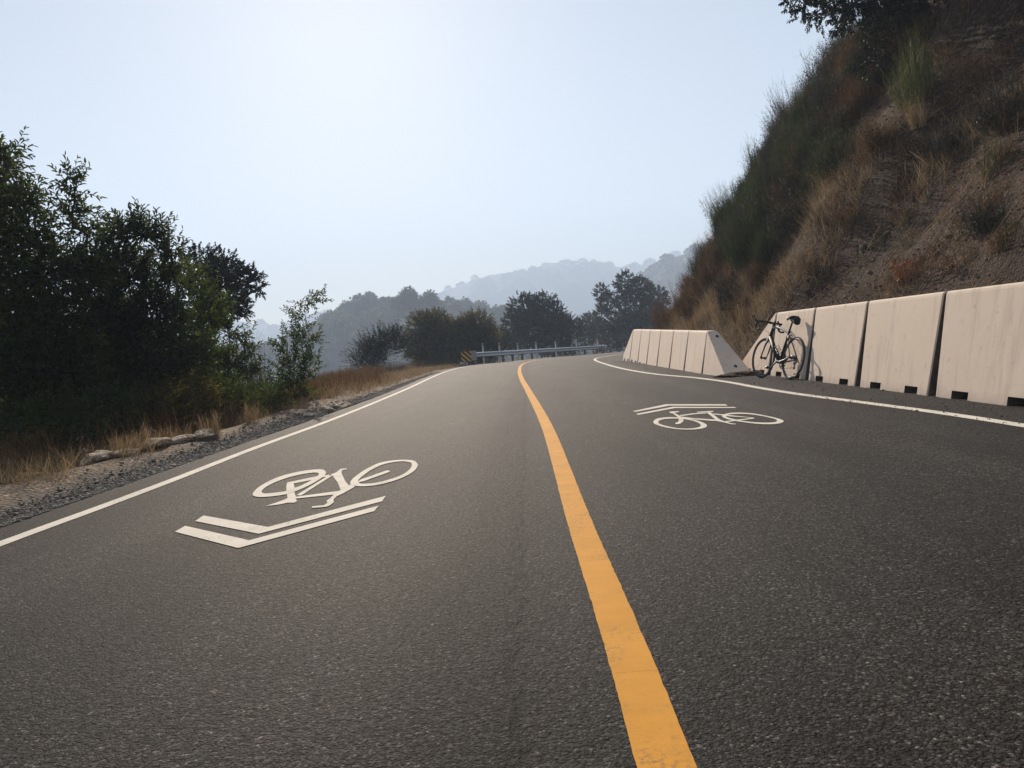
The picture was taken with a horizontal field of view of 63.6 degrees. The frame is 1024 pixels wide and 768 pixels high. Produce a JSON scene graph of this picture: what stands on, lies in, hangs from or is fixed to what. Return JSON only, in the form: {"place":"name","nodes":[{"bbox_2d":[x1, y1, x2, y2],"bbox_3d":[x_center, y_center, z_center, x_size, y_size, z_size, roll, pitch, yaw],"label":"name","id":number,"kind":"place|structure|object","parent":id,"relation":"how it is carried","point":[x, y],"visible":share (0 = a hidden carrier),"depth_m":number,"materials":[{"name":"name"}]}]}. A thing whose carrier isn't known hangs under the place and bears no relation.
{"place":"outdoors","nodes":[
{"label":"outdoors","id":0,"kind":"place"},
{"bbox_2d":[0,366,394,484],"bbox_3d":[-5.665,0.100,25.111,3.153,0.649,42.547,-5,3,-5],"label":"dry grass","id":1,"kind":"structure","parent":0,"point":[46,469],"depth_m":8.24,"materials":[{"name":"plant"}]},
{"bbox_2d":[1,320,611,465],"bbox_3d":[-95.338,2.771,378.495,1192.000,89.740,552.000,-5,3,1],"label":"wooded hill","id":2,"kind":"structure","parent":0,"point":[335,358],"depth_m":331.53,"materials":[{"name":"plant"}]},
{"bbox_2d":[83,293,625,451],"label":"woodland","id":3,"kind":"object","parent":2,"relation":"on","point":[338,323],"visible":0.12,"depth_m":349.01,"materials":[{"name":"green plant"}]},
{"bbox_2d":[351,291,379,314],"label":"hill tree","id":4,"kind":"object","parent":2,"relation":"on","point":[363,301],"visible":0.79,"depth_m":382.87,"materials":[{"name":"grey plant"}]},
{"bbox_2d":[389,285,425,324],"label":"hill tree","id":5,"kind":"object","parent":2,"relation":"on","point":[408,299],"visible":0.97,"depth_m":328.04,"materials":[{"name":"grey plant"}]},
{"bbox_2d":[415,289,445,313],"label":"hill tree","id":6,"kind":"object","parent":2,"relation":"on","point":[431,299],"visible":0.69,"depth_m":333.02,"materials":[{"name":"grey plant"}]},
{"bbox_2d":[0,351,624,519],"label":"ground","id":7,"kind":"structure","parent":0,"point":[10,492],"depth_m":7.74,"materials":[{"name":"gravel"}]},
{"bbox_2d":[12,381,109,462],"bbox_3d":[-5.488,0.816,10.095,1.015,1.708,1.351,-6,3,-34],"label":"understory bush","id":8,"kind":"object","parent":7,"relation":"on","point":[52,414],"visible":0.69,"depth_m":9.99,"materials":[{"name":"green plant"}]},
{"bbox_2d":[0,126,126,442],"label":"broadleaf tree","id":9,"kind":"object","parent":7,"relation":"on","point":[36,320],"visible":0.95,"depth_m":11.30,"materials":[{"name":"green plant"}]},
{"bbox_2d":[9,323,137,459],"bbox_3d":[-8.380,1.307,15.765,3.034,5.485,2.282,-5,3,1],"label":"shaded bush","id":10,"kind":"object","parent":7,"relation":"on","point":[78,423],"visible":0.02,"depth_m":15.48,"materials":[{"name":"green plant"}]},
{"bbox_2d":[79,450,118,465],"bbox_3d":[-4.071,0.746,8.110,0.284,0.190,0.481,-4,3,4],"label":"rock","id":11,"kind":"object","parent":7,"relation":"on","point":[102,455],"visible":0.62,"depth_m":7.99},
{"bbox_2d":[65,374,148,449],"bbox_3d":[-5.271,0.698,10.901,1.037,1.693,1.213,-7,3,-40],"label":"understory bush","id":12,"kind":"object","parent":7,"relation":"on","point":[109,407],"visible":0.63,"depth_m":10.78,"materials":[{"name":"green plant"}]},
{"bbox_2d":[52,196,211,439],"bbox_3d":[-6.246,-0.418,13.609,2.687,5.218,2.000,-5,3,1],"label":"broadleaf tree","id":13,"kind":"object","parent":7,"relation":"on","point":[127,320],"visible":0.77,"depth_m":13.35,"materials":[{"name":"green plant"}]},
{"bbox_2d":[112,373,202,437],"bbox_3d":[-4.966,0.621,11.579,1.326,1.536,1.068,-3,3,25],"label":"understory bush","id":14,"kind":"object","parent":7,"relation":"on","point":[151,406],"visible":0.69,"depth_m":11.47,"materials":[{"name":"green plant"}]},
{"bbox_2d":[154,367,229,433],"bbox_3d":[-4.825,0.500,12.390,1.418,1.525,1.043,-3,3,31],"label":"understory bush","id":15,"kind":"object","parent":7,"relation":"on","point":[186,397],"visible":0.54,"depth_m":12.24,"materials":[{"name":"green plant"}]},
{"bbox_2d":[194,429,217,440],"bbox_3d":[-3.695,0.638,9.856,0.292,0.192,0.602,-5,3,-1],"label":"rock","id":16,"kind":"object","parent":7,"relation":"on","point":[205,434],"visible":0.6,"depth_m":9.75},
{"bbox_2d":[169,323,247,431],"bbox_3d":[-6.546,0.400,17.680,2.686,3.652,2.050,-5,3,1],"label":"shaded bush","id":17,"kind":"object","parent":7,"relation":"on","point":[221,346],"visible":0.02,"depth_m":17.55,"materials":[{"name":"green plant"}]},
{"bbox_2d":[158,252,277,421],"bbox_3d":[-5.512,-0.497,15.534,2.172,4.009,1.466,-6,3,-23],"label":"broadleaf tree","id":18,"kind":"object","parent":7,"relation":"on","point":[203,318],"visible":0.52,"depth_m":15.46,"materials":[{"name":"green plant"}]},
{"bbox_2d":[0,371,440,527],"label":"gravel","id":19,"kind":"structure","parent":7,"relation":"on","point":[232,441],"depth_m":7.89,"materials":[{"name":"gravel"}]},
{"bbox_2d":[172,240,269,337],"bbox_3d":[-8.675,-0.744,24.282,3.267,7.066,2.031,-3,3,32],"label":"distant oak","id":20,"kind":"object","parent":7,"relation":"on","point":[232,274],"visible":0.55,"depth_m":23.88,"materials":[{"name":"green plant"}]},
{"bbox_2d":[197,368,267,421],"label":"understory bush","id":21,"kind":"object","parent":7,"relation":"on","point":[236,394],"visible":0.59,"depth_m":13.09,"materials":[{"name":"green plant"}]},
{"bbox_2d":[228,330,275,408],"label":"dead shrub","id":22,"kind":"object","parent":7,"relation":"on","point":[251,370],"visible":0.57,"depth_m":15.70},
{"bbox_2d":[231,367,297,416],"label":"understory bush","id":23,"kind":"object","parent":7,"relation":"on","point":[279,400],"visible":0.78,"depth_m":14.05,"materials":[{"name":"green plant"}]},
{"bbox_2d":[240,284,332,417],"bbox_3d":[-4.626,-0.431,17.223,1.782,3.194,1.653,-4,3,12],"label":"sapling","id":24,"kind":"object","parent":7,"relation":"on","point":[305,356],"visible":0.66,"depth_m":17.38,"materials":[{"name":"green plant"}]},
{"bbox_2d":[255,358,454,409],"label":"dry grass","id":25,"kind":"object","parent":7,"relation":"on","point":[349,374],"visible":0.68,"depth_m":25.89,"materials":[{"name":"brown plant"}]},
{"bbox_2d":[338,320,416,369],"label":"feathery bush","id":26,"kind":"object","parent":7,"relation":"on","point":[377,344],"visible":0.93,"depth_m":44.17,"materials":[{"name":"green plant"}]},
{"bbox_2d":[401,306,463,365],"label":"dense bush","id":27,"kind":"object","parent":7,"relation":"on","point":[429,334],"visible":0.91,"depth_m":53.98,"materials":[{"name":"green plant"}]},
{"bbox_2d":[438,305,505,365],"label":"dense bush","id":28,"kind":"object","parent":7,"relation":"on","point":[478,336],"visible":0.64,"depth_m":56.50,"materials":[{"name":"green plant"}]},
{"bbox_2d":[494,324,523,356],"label":"bush","id":29,"kind":"object","parent":7,"relation":"on","point":[506,341],"visible":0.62,"depth_m":65.51,"materials":[{"name":"green plant"}]},
{"bbox_2d":[474,345,606,364],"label":"guardrail","id":30,"kind":"object","parent":7,"relation":"on","point":[512,353],"visible":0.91,"depth_m":60.52,"materials":[{"name":"metal"}]},
{"bbox_2d":[499,289,587,356],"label":"oak tree","id":31,"kind":"object","parent":7,"relation":"on","point":[524,322],"visible":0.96,"depth_m":78.52,"materials":[{"name":"green plant"}]},
{"bbox_2d":[576,310,606,353],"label":"understory tree","id":32,"kind":"object","parent":7,"relation":"on","point":[591,329],"visible":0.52,"depth_m":103.42,"materials":[{"name":"green plant"}]},
{"bbox_2d":[596,306,647,350],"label":"understory tree","id":33,"kind":"object","parent":7,"relation":"on","point":[624,326],"visible":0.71,"depth_m":88.68,"materials":[{"name":"green plant"}]},
{"bbox_2d":[591,269,671,329],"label":"oak tree","id":34,"kind":"object","parent":7,"relation":"on","point":[642,296],"visible":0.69,"depth_m":96.63,"materials":[{"name":"green plant"}]},
{"bbox_2d":[629,304,669,335],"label":"understory tree","id":35,"kind":"object","parent":7,"relation":"on","point":[649,320],"visible":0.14,"depth_m":90.93,"materials":[{"name":"green plant"}]},
{"bbox_2d":[283,363,464,406],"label":"pale grass","id":36,"kind":"structure","parent":0,"point":[411,372],"depth_m":27.57,"materials":[{"name":"plant"}]},
{"bbox_2d":[190,254,683,350],"bbox_3d":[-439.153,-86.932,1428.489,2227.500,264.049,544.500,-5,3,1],"label":"distant ridge","id":37,"kind":"structure","parent":0,"point":[578,300],"depth_m":1527.99,"materials":[{"name":"grey"}]},
{"bbox_2d":[166,250,680,349],"bbox_3d":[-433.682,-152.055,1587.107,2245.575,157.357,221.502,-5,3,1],"label":"ridge trees","id":38,"kind":"object","parent":37,"relation":"on","point":[534,270],"visible":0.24,"depth_m":1572.24,"materials":[{"name":"plant"}]},
{"bbox_2d":[0,0,879,331],"label":"sky","id":39,"kind":"structure","parent":0,"point":[351,147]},
{"bbox_2d":[0,352,1023,767],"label":"road","id":40,"kind":"structure","parent":0,"point":[814,582],"depth_m":2.95,"materials":[{"name":"asphalt"}]},
{"bbox_2d":[0,356,564,545],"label":"edge line","id":41,"kind":"object","parent":40,"relation":"on","point":[50,525],"visible":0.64,"depth_m":6.42,"materials":[{"name":"white paint"}]},
{"bbox_2d":[175,460,417,547],"bbox_3d":[-1.287,0.720,5.390,1.107,0.001,2.835,-5,3,1],"label":"shared lane marking","id":42,"kind":"object","parent":40,"relation":"on","point":[291,489],"visible":1,"depth_m":4.80,"materials":[{"name":"white paint"}]},
{"bbox_2d":[518,356,696,767],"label":"line","id":43,"kind":"object","parent":40,"relation":"on","point":[657,739],"visible":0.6,"depth_m":2.33,"materials":[{"name":"yellow paint"}]},
{"bbox_2d":[630,329,644,362],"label":"concrete barrier","id":44,"kind":"object","parent":40,"relation":"on","point":[635,347],"visible":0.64,"depth_m":26.87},
{"bbox_2d":[638,329,655,363],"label":"concrete barrier","id":45,"kind":"object","parent":40,"relation":"on","point":[644,346],"visible":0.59,"depth_m":24.93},
{"bbox_2d":[647,330,661,365],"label":"concrete barrier","id":46,"kind":"object","parent":40,"relation":"on","point":[654,345],"visible":0.52,"depth_m":22.99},
{"bbox_2d":[657,330,674,367],"bbox_3d":[4.118,-0.851,21.197,0.600,1.070,1.864,-5,4,1],"label":"concrete barrier","id":47,"kind":"object","parent":40,"relation":"on","point":[665,348],"visible":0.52,"depth_m":21.07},
{"bbox_2d":[670,330,693,370],"bbox_3d":[4.079,-0.719,19.280,0.600,1.070,1.864,-5,4,2],"label":"concrete barrier","id":48,"kind":"object","parent":40,"relation":"on","point":[679,349],"visible":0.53,"depth_m":19.15,"materials":[{"name":"concrete"}]},
{"bbox_2d":[685,330,707,373],"bbox_3d":[4.035,-0.586,17.364,0.600,1.070,1.864,-5,4,2],"label":"concrete barrier","id":49,"kind":"object","parent":40,"relation":"on","point":[695,353],"visible":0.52,"depth_m":17.25,"materials":[{"name":"concrete"}]},
{"bbox_2d":[634,404,783,429],"bbox_3d":[1.915,0.311,8.632,1.108,0.001,2.884,-5,3,1],"label":"shared lane marking","id":50,"kind":"object","parent":40,"relation":"on","point":[702,424],"visible":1,"depth_m":8.29,"materials":[{"name":"white paint"}]},
{"bbox_2d":[703,331,749,375],"bbox_3d":[4.026,-0.480,15.525,0.600,1.070,1.772,-5,3,-1],"label":"end barrier","id":51,"kind":"object","parent":40,"relation":"on","point":[721,357],"visible":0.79,"depth_m":15.59,"materials":[{"name":"concrete"}]},
{"bbox_2d":[743,313,776,374],"bbox_3d":[4.708,-0.748,15.157,0.600,1.070,1.832,-5,3,1],"label":"end barrier","id":52,"kind":"object","parent":40,"relation":"on","point":[747,360],"visible":0.34,"depth_m":14.81,"materials":[{"name":"concrete"}]},
{"bbox_2d":[752,316,805,379],"bbox_3d":[4.254,-0.577,13.141,0.486,1.000,1.654,9,0,-10],"label":"bicycle","id":53,"kind":"object","parent":40,"relation":"on","point":[781,359],"visible":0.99,"depth_m":13.10,"materials":[{"name":"metal"}]},
{"bbox_2d":[771,308,816,379],"bbox_3d":[4.671,-0.655,13.256,0.600,1.070,1.864,-5,3,1],"label":"concrete barrier","id":54,"kind":"object","parent":40,"relation":"on","point":[803,330],"visible":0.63,"depth_m":12.91,"materials":[{"name":"concrete"}]},
{"bbox_2d":[593,354,1023,426],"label":"edge line","id":55,"kind":"object","parent":40,"relation":"on","point":[952,414],"visible":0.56,"depth_m":8.33,"materials":[{"name":"white paint"}]},
{"bbox_2d":[615,360,1023,433],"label":"grit","id":56,"kind":"object","parent":40,"relation":"on","point":[859,393],"visible":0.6,"depth_m":8.98,"materials":[{"name":"gravel"}]},
{"bbox_2d":[809,301,869,385],"bbox_3d":[4.634,-0.563,11.348,0.600,1.070,1.844,-5,3,1],"label":"concrete barrier","id":57,"kind":"object","parent":40,"relation":"on","point":[838,343],"visible":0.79,"depth_m":11.16,"materials":[{"name":"concrete"}]},
{"bbox_2d":[860,291,947,395],"bbox_3d":[4.597,-0.470,9.441,0.600,1.070,1.864,-5,3,1],"label":"concrete barrier","id":58,"kind":"object","parent":40,"relation":"on","point":[903,341],"visible":0.77,"depth_m":9.23,"materials":[{"name":"concrete"}]},
{"bbox_2d":[936,282,1023,405],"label":"concrete barrier","id":59,"kind":"object","parent":40,"relation":"on","point":[982,353],"visible":1,"depth_m":7.64,"materials":[{"name":"concrete"}]},
{"bbox_2d":[591,248,705,341],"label":"hazy ridge","id":60,"kind":"structure","parent":0,"point":[656,272],"depth_m":757.45,"materials":[{"name":"grey"}]},
{"bbox_2d":[576,243,703,321],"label":"ridge trees","id":61,"kind":"object","parent":60,"relation":"on","point":[669,257],"visible":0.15,"depth_m":787.98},
{"bbox_2d":[663,0,1023,360],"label":"hillside","id":62,"kind":"structure","parent":0,"point":[984,268],"depth_m":15.31,"materials":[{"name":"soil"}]},
{"bbox_2d":[644,291,677,329],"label":"dry shrub","id":63,"kind":"object","parent":62,"relation":"on","point":[662,320],"visible":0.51,"depth_m":30.05,"materials":[{"name":"brown plant"}]},
{"bbox_2d":[663,271,703,316],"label":"dry shrub","id":64,"kind":"object","parent":62,"relation":"on","point":[686,293],"visible":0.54,"depth_m":26.99,"materials":[{"name":"brown plant"}]},
{"bbox_2d":[681,235,709,278],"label":"broom shrub","id":65,"kind":"object","parent":62,"relation":"on","point":[693,260],"visible":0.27,"depth_m":28.43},
{"bbox_2d":[691,239,726,288],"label":"dry shrub","id":66,"kind":"object","parent":62,"relation":"on","point":[707,272],"visible":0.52,"depth_m":25.66,"materials":[{"name":"brown plant"}]},
{"bbox_2d":[702,180,738,239],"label":"broom shrub","id":67,"kind":"object","parent":62,"relation":"on","point":[723,206],"visible":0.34,"depth_m":28.04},
{"bbox_2d":[706,263,752,310],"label":"dry shrub","id":68,"kind":"object","parent":62,"relation":"on","point":[722,294],"visible":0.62,"depth_m":21.45,"materials":[{"name":"plant"}]},
{"bbox_2d":[705,178,773,270],"bbox_3d":[6.226,-4.276,22.314,2.238,2.384,1.984,-6,3,-24],"label":"broom shrub","id":69,"kind":"object","parent":62,"relation":"on","point":[738,251],"visible":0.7,"depth_m":22.04,"materials":[{"name":"plant"}]},
{"bbox_2d":[727,286,756,319],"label":"dry shrub","id":70,"kind":"object","parent":62,"relation":"on","point":[743,304],"visible":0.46,"depth_m":19.94,"materials":[{"name":"brown plant"}]},
{"bbox_2d":[741,254,774,292],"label":"dry shrub","id":71,"kind":"object","parent":62,"relation":"on","point":[753,284],"visible":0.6,"depth_m":19.97,"materials":[{"name":"brown plant"}]},
{"bbox_2d":[746,219,785,264],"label":"broom shrub","id":72,"kind":"object","parent":62,"relation":"on","point":[758,243],"visible":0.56,"depth_m":20.22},
{"bbox_2d":[734,142,799,207],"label":"broom shrub","id":73,"kind":"object","parent":62,"relation":"on","point":[758,179],"visible":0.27,"depth_m":23.05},
{"bbox_2d":[745,226,788,270],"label":"broom shrub","id":74,"kind":"object","parent":62,"relation":"on","point":[770,249],"visible":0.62,"depth_m":20.19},
{"bbox_2d":[760,107,807,167],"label":"broom shrub","id":75,"kind":"object","parent":62,"relation":"on","point":[783,149],"visible":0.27,"depth_m":23.90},
{"bbox_2d":[759,164,809,207],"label":"dry shrub","id":76,"kind":"object","parent":62,"relation":"on","point":[794,178],"visible":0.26,"depth_m":21.32,"materials":[{"name":"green plant"}]},
{"bbox_2d":[773,159,815,206],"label":"dark shrub","id":77,"kind":"object","parent":62,"relation":"on","point":[788,184],"visible":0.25,"depth_m":21.02,"materials":[{"name":"green plant"}]},
{"bbox_2d":[780,68,819,133],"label":"broom shrub","id":78,"kind":"object","parent":62,"relation":"on","point":[797,101],"visible":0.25,"depth_m":24.43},
{"bbox_2d":[794,167,817,202],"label":"broom shrub","id":79,"kind":"object","parent":62,"relation":"on","point":[806,185],"visible":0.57,"depth_m":20.18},
{"bbox_2d":[796,51,838,89],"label":"dark shrub","id":80,"kind":"object","parent":62,"relation":"on","point":[807,82],"visible":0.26,"depth_m":25.81,"materials":[{"name":"green plant"}]},
{"bbox_2d":[800,66,843,110],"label":"dry shrub","id":81,"kind":"object","parent":62,"relation":"on","point":[820,95],"visible":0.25,"depth_m":22.58,"materials":[{"name":"plant"}]},
{"bbox_2d":[806,32,838,81],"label":"dark shrub","id":82,"kind":"object","parent":62,"relation":"on","point":[822,59],"visible":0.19,"depth_m":25.31,"materials":[{"name":"green plant"}]},
{"bbox_2d":[806,70,852,124],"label":"dark shrub","id":83,"kind":"object","parent":62,"relation":"on","point":[818,112],"visible":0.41,"depth_m":21.78,"materials":[{"name":"green plant"}]},
{"bbox_2d":[813,118,855,157],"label":"dark shrub","id":84,"kind":"object","parent":62,"relation":"on","point":[836,130],"visible":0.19,"depth_m":19.56,"materials":[{"name":"green plant"}]},
{"bbox_2d":[804,119,866,181],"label":"broom shrub","id":85,"kind":"object","parent":62,"relation":"on","point":[831,157],"visible":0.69,"depth_m":18.89,"materials":[{"name":"plant"}]},
{"bbox_2d":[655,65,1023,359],"bbox_3d":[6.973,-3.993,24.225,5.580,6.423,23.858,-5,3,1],"label":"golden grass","id":86,"kind":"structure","parent":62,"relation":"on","point":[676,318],"depth_m":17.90,"materials":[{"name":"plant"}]},
{"bbox_2d":[672,0,1023,351],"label":"fallen stalks","id":87,"kind":"object","parent":62,"relation":"on","point":[927,194],"visible":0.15,"depth_m":14.99,"materials":[{"name":"brown plant"}]},
{"bbox_2d":[677,0,1023,353],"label":"rubble","id":88,"kind":"object","parent":62,"relation":"on","point":[911,198],"visible":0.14,"depth_m":15.60,"materials":[{"name":"stone"}]},
{"bbox_2d":[831,33,873,71],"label":"dry shrub","id":89,"kind":"object","parent":62,"relation":"on","point":[847,60],"visible":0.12,"depth_m":21.99,"materials":[{"name":"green plant"}]},
{"bbox_2d":[778,0,937,90],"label":"hillside oak","id":90,"kind":"object","parent":62,"relation":"on","point":[865,9],"visible":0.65,"depth_m":19.45,"materials":[{"name":"green plant"}]},
{"bbox_2d":[832,72,887,113],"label":"dry shrub","id":91,"kind":"object","parent":62,"relation":"on","point":[856,97],"visible":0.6,"depth_m":19.41,"materials":[{"name":"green plant"}]},
{"bbox_2d":[850,113,901,154],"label":"dry shrub","id":92,"kind":"object","parent":62,"relation":"on","point":[871,136],"visible":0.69,"depth_m":16.85,"materials":[{"name":"brown plant"}]},
{"bbox_2d":[864,262,923,294],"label":"brush tuft","id":93,"kind":"object","parent":62,"relation":"on","point":[892,281],"visible":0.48,"depth_m":13.32,"materials":[{"name":"brown plant"}]},
{"bbox_2d":[865,16,933,68],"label":"dry shrub","id":94,"kind":"object","parent":62,"relation":"on","point":[888,48],"visible":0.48,"depth_m":19.04,"materials":[{"name":"green plant"}]},
{"bbox_2d":[890,251,915,284],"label":"red shrub","id":95,"kind":"object","parent":62,"relation":"on","point":[897,272],"visible":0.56,"depth_m":13.33,"materials":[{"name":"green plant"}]},
{"bbox_2d":[884,9,932,52],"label":"dry shrub","id":96,"kind":"object","parent":62,"relation":"on","point":[897,31],"visible":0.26,"depth_m":18.95,"materials":[{"name":"green plant"}]},
{"bbox_2d":[880,17,957,114],"bbox_3d":[8.182,-6.452,16.551,1.588,1.843,1.602,-4,3,22],"label":"broom shrub","id":97,"kind":"object","parent":62,"relation":"on","point":[909,77],"visible":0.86,"depth_m":16.39,"materials":[{"name":"plant"}]},
{"bbox_2d":[898,90,942,130],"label":"dry shrub","id":98,"kind":"object","parent":62,"relation":"on","point":[919,117],"visible":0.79,"depth_m":15.98,"materials":[{"name":"beige plant"}]},
{"bbox_2d":[897,256,944,286],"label":"brush tuft","id":99,"kind":"object","parent":62,"relation":"on","point":[919,275],"visible":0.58,"depth_m":12.59,"materials":[{"name":"brown plant"}]},
{"bbox_2d":[906,8,936,46],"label":"dry shrub","id":100,"kind":"object","parent":62,"relation":"on","point":[929,24],"visible":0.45,"depth_m":18.49,"materials":[{"name":"green plant"}]},
{"bbox_2d":[917,111,966,161],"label":"dry shrub","id":101,"kind":"object","parent":62,"relation":"on","point":[950,145],"visible":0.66,"depth_m":14.72,"materials":[{"name":"plant"}]},
{"bbox_2d":[931,238,977,274],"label":"brush tuft","id":102,"kind":"object","parent":62,"relation":"on","point":[950,260],"visible":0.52,"depth_m":11.84,"materials":[{"name":"brown plant"}]},
{"bbox_2d":[957,189,1011,240],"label":"dry shrub","id":103,"kind":"object","parent":62,"relation":"on","point":[985,221],"visible":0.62,"depth_m":11.57,"materials":[{"name":"plant"}]},
{"bbox_2d":[953,169,1017,214],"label":"brush tuft","id":104,"kind":"object","parent":62,"relation":"on","point":[978,198],"visible":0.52,"depth_m":11.90,"materials":[{"name":"brown plant"}]},
{"bbox_2d":[964,118,1010,186],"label":"broom shrub","id":105,"kind":"object","parent":62,"relation":"on","point":[988,159],"visible":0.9,"depth_m":12.66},
{"bbox_2d":[958,61,1023,134],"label":"dry shrub","id":106,"kind":"object","parent":62,"relation":"on","point":[994,113],"visible":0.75,"depth_m":13.19,"materials":[{"name":"plant"}]},
{"bbox_2d":[979,223,1017,254],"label":"brush tuft","id":107,"kind":"object","parent":62,"relation":"on","point":[990,246],"visible":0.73,"depth_m":10.79,"materials":[{"name":"brown plant"}]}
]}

